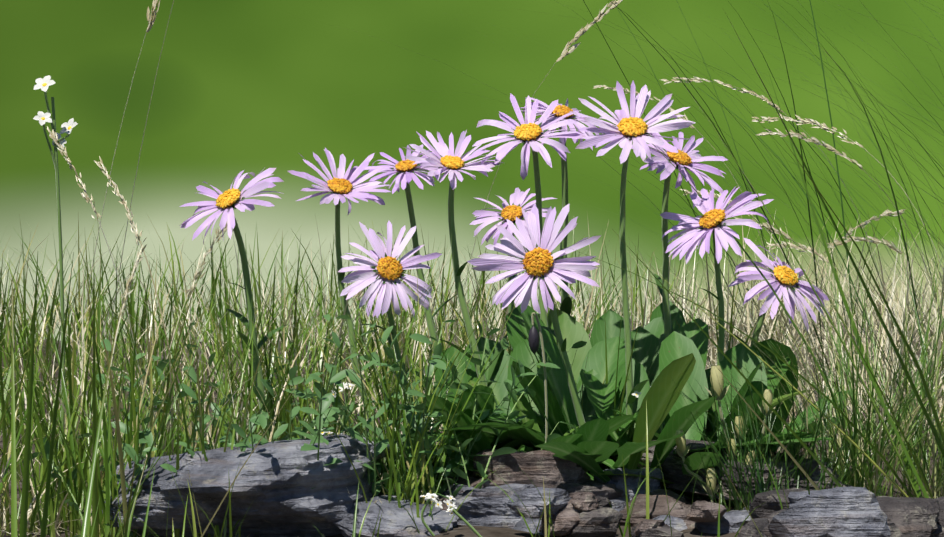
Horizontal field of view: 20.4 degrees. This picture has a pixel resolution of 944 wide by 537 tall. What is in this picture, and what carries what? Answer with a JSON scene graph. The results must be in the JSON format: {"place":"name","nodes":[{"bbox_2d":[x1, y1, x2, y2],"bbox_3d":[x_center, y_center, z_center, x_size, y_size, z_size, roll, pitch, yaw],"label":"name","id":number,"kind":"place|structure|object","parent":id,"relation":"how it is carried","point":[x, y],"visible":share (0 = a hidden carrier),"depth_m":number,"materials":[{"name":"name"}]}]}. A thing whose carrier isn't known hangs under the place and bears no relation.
{"place":"outdoors","nodes":[
{"label":"outdoors","id":0,"kind":"place"},
{"bbox_2d":[0,0,943,536],"bbox_3d":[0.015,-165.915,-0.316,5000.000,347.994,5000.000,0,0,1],"label":"blurred background","id":1,"kind":"structure","parent":0,"point":[258,86],"depth_m":103.98},
{"bbox_2d":[33,75,77,486],"bbox_3d":[-0.185,0.007,1.165,0.010,0.186,0.024,0,1,36],"label":"white wildflower","id":2,"kind":"object","parent":1,"relation":"on","point":[44,83],"visible":0.81,"depth_m":1.16,"materials":[{"name":"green plant"}]},
{"bbox_2d":[102,434,389,536],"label":"rock slab","id":3,"kind":"object","parent":1,"relation":"on","point":[278,479],"visible":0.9,"depth_m":0.92,"materials":[{"name":"stone"}]},
{"bbox_2d":[22,314,586,536],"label":"clover plants","id":4,"kind":"object","parent":1,"relation":"on","point":[325,400],"visible":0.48,"depth_m":0.95,"materials":[{"name":"green plant"}]},
{"bbox_2d":[333,495,459,536],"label":"rock slab","id":5,"kind":"object","parent":1,"relation":"on","point":[396,521],"visible":0.88,"depth_m":0.92,"materials":[{"name":"stone"}]},
{"bbox_2d":[430,503,447,510],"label":"rock","id":6,"kind":"object","parent":1,"relation":"on","point":[444,506],"visible":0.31,"depth_m":0.93,"materials":[{"name":"stone"}]},
{"bbox_2d":[437,497,454,502],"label":"pebble","id":7,"kind":"object","parent":1,"relation":"on","point":[441,499],"visible":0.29,"depth_m":0.94,"materials":[{"name":"grey stone"}]},
{"bbox_2d":[445,476,512,487],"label":"rock","id":8,"kind":"object","parent":1,"relation":"on","point":[473,481],"visible":0.25,"depth_m":0.95,"materials":[{"name":"stone"}]},
{"bbox_2d":[438,483,535,527],"bbox_3d":[0.002,0.092,0.946,0.054,0.028,0.042,0,0,1],"label":"rock","id":9,"kind":"object","parent":1,"relation":"on","point":[487,506],"visible":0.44,"depth_m":0.93,"materials":[{"name":"stone"}]},
{"bbox_2d":[47,0,943,525],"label":"grass seed stalks","id":10,"kind":"object","parent":1,"relation":"on","point":[569,48],"depth_m":1.30,"materials":[{"name":"plant"}]},
{"bbox_2d":[179,81,831,496],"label":"daisies","id":11,"kind":"object","parent":1,"relation":"on","point":[543,267],"visible":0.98,"depth_m":1.01,"materials":[{"name":"purple plant"}]},
{"bbox_2d":[512,517,542,534],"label":"rock","id":12,"kind":"object","parent":1,"relation":"on","point":[520,525],"visible":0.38,"depth_m":0.92,"materials":[{"name":"stone"}]},
{"bbox_2d":[472,449,590,487],"bbox_3d":[0.021,0.084,0.966,0.045,0.035,0.030,0,0,1],"label":"rock","id":13,"kind":"object","parent":1,"relation":"on","point":[536,467],"visible":0.4,"depth_m":0.95,"materials":[{"name":"brown stone"}]},
{"bbox_2d":[528,312,547,441],"bbox_3d":[0.025,0.053,0.970,0.007,0.073,0.004,0,0,1],"label":"flower bud","id":14,"kind":"object","parent":1,"relation":"on","point":[534,339],"visible":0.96,"depth_m":0.97,"materials":[{"name":"plant"}]},
{"bbox_2d":[507,487,570,518],"bbox_3d":[0.024,0.081,0.903,0.025,0.010,0.015,0,0,1],"label":"rock","id":15,"kind":"object","parent":1,"relation":"on","point":[532,500],"visible":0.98,"depth_m":0.90,"materials":[{"name":"stone"}]},
{"bbox_2d":[541,499,580,535],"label":"rock","id":16,"kind":"object","parent":1,"relation":"on","point":[565,520],"visible":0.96,"depth_m":0.90,"materials":[{"name":"grey stone"}]},
{"bbox_2d":[569,496,611,507],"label":"pebble","id":17,"kind":"object","parent":16,"relation":"on","point":[603,501],"visible":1,"depth_m":0.91,"materials":[{"name":"grey stone"}]},
{"bbox_2d":[538,507,622,536],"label":"rock","id":18,"kind":"object","parent":1,"relation":"on","point":[601,522],"visible":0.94,"depth_m":0.90,"materials":[{"name":"stone"}]},
{"bbox_2d":[570,492,598,509],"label":"pebble","id":19,"kind":"object","parent":18,"relation":"on","point":[584,500],"visible":0.98,"depth_m":0.90,"materials":[{"name":"stone"}]},
{"bbox_2d":[553,480,623,499],"bbox_3d":[0.038,0.087,0.964,0.039,0.020,0.048,0,0,1],"label":"rock","id":20,"kind":"object","parent":1,"relation":"on","point":[605,490],"visible":0.29,"depth_m":0.94,"materials":[{"name":"grey stone"}]},
{"bbox_2d":[372,297,852,506],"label":"broad leaves","id":21,"kind":"object","parent":1,"relation":"on","point":[678,356],"visible":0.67,"depth_m":1.00,"materials":[{"name":"green plant"}]},
{"bbox_2d":[610,500,625,510],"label":"rock","id":22,"kind":"object","parent":1,"relation":"on","point":[618,505],"visible":0.15,"depth_m":0.94,"materials":[{"name":"stone"}]},
{"bbox_2d":[593,468,663,501],"bbox_3d":[0.053,0.087,0.963,0.029,0.029,0.032,0,0,-23],"label":"rock","id":23,"kind":"object","parent":1,"relation":"on","point":[632,482],"visible":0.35,"depth_m":0.95,"materials":[{"name":"stone"}]},
{"bbox_2d":[634,519,668,535],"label":"pebble","id":24,"kind":"object","parent":1,"relation":"on","point":[643,525],"visible":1,"depth_m":0.89,"materials":[{"name":"stone"}]},
{"bbox_2d":[631,525,683,536],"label":"pebble","id":25,"kind":"object","parent":1,"relation":"on","point":[664,531],"visible":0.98,"depth_m":0.89,"materials":[{"name":"grey stone"}]},
{"bbox_2d":[619,489,697,528],"bbox_3d":[0.071,0.092,0.942,0.038,0.024,0.042,0,0,22],"label":"rock","id":26,"kind":"object","parent":1,"relation":"on","point":[658,504],"visible":0.4,"depth_m":0.93,"materials":[{"name":"stone"}]},
{"bbox_2d":[653,515,686,530],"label":"pebble","id":27,"kind":"object","parent":1,"relation":"on","point":[677,523],"visible":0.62,"depth_m":0.92,"materials":[{"name":"stone"}]},
{"bbox_2d":[686,501,726,521],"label":"rock","id":28,"kind":"object","parent":1,"relation":"on","point":[703,511],"visible":0.9,"depth_m":0.90,"materials":[{"name":"stone"}]},
{"bbox_2d":[696,510,750,533],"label":"rock","id":29,"kind":"object","parent":1,"relation":"on","point":[731,521],"visible":0.5,"depth_m":0.91,"materials":[{"name":"stone"}]},
{"bbox_2d":[672,365,776,501],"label":"flower buds","id":30,"kind":"object","parent":1,"relation":"on","point":[681,450],"visible":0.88,"depth_m":0.96,"materials":[{"name":"green plant"}]},
{"bbox_2d":[637,439,853,503],"bbox_3d":[0.094,0.075,0.963,0.087,0.024,0.046,0,1,29],"label":"rock","id":31,"kind":"object","parent":1,"relation":"on","point":[670,468],"visible":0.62,"depth_m":0.96,"materials":[{"name":"grey stone"}]},
{"bbox_2d":[741,518,767,536],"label":"rock","id":32,"kind":"object","parent":1,"relation":"on","point":[749,529],"visible":0.21,"depth_m":0.80,"materials":[{"name":"grey stone"}]},
{"bbox_2d":[762,509,785,536],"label":"rock","id":33,"kind":"object","parent":1,"relation":"on","point":[767,532],"visible":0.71,"depth_m":0.71,"materials":[{"name":"grey stone"}]},
{"bbox_2d":[749,488,807,518],"bbox_3d":[0.107,0.082,0.885,0.028,0.014,0.029,0,1,-39],"label":"rock","id":34,"kind":"object","parent":1,"relation":"on","point":[771,504],"visible":0.29,"depth_m":0.88,"materials":[{"name":"grey stone"}]},
{"bbox_2d":[768,487,890,536],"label":"rock","id":35,"kind":"object","parent":1,"relation":"on","point":[846,512],"visible":1,"depth_m":0.70,"materials":[{"name":"stone"}]},
{"bbox_2d":[887,518,903,536],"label":"rock","id":36,"kind":"object","parent":1,"relation":"on","point":[895,530],"visible":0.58,"depth_m":0.72,"materials":[{"name":"grey stone"}]},
{"bbox_2d":[876,496,939,536],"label":"rock","id":37,"kind":"object","parent":1,"relation":"on","point":[914,517],"visible":0.56,"depth_m":0.73,"materials":[{"name":"grey stone"}]},
{"bbox_2d":[930,524,943,536],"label":"rock","id":38,"kind":"object","parent":1,"relation":"on","point":[938,531],"visible":0.21,"depth_m":0.73,"materials":[{"name":"grey stone"}]},
{"bbox_2d":[934,496,943,527],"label":"rock","id":39,"kind":"object","parent":1,"relation":"on","point":[940,521],"visible":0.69,"depth_m":0.74,"materials":[{"name":"grey stone"}]},
{"bbox_2d":[0,0,943,536],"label":"meadow grass","id":40,"kind":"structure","parent":0,"point":[880,390],"depth_m":1.04,"materials":[{"name":"plant"}]},
{"bbox_2d":[321,382,872,536],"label":"small white flowers","id":41,"kind":"object","parent":40,"relation":"on","point":[450,503],"visible":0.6,"depth_m":0.90,"materials":[{"name":"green plant"}]},
{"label":"rock on the gravel","id":42,"kind":"object","parent":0,"visible":0},
{"bbox_2d":[788,490,819,507],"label":"rock","id":43,"kind":"object","parent":42,"relation":"on","point":[794,497],"visible":0.21,"depth_m":0.85,"materials":[{"name":"stone"}]}
]}

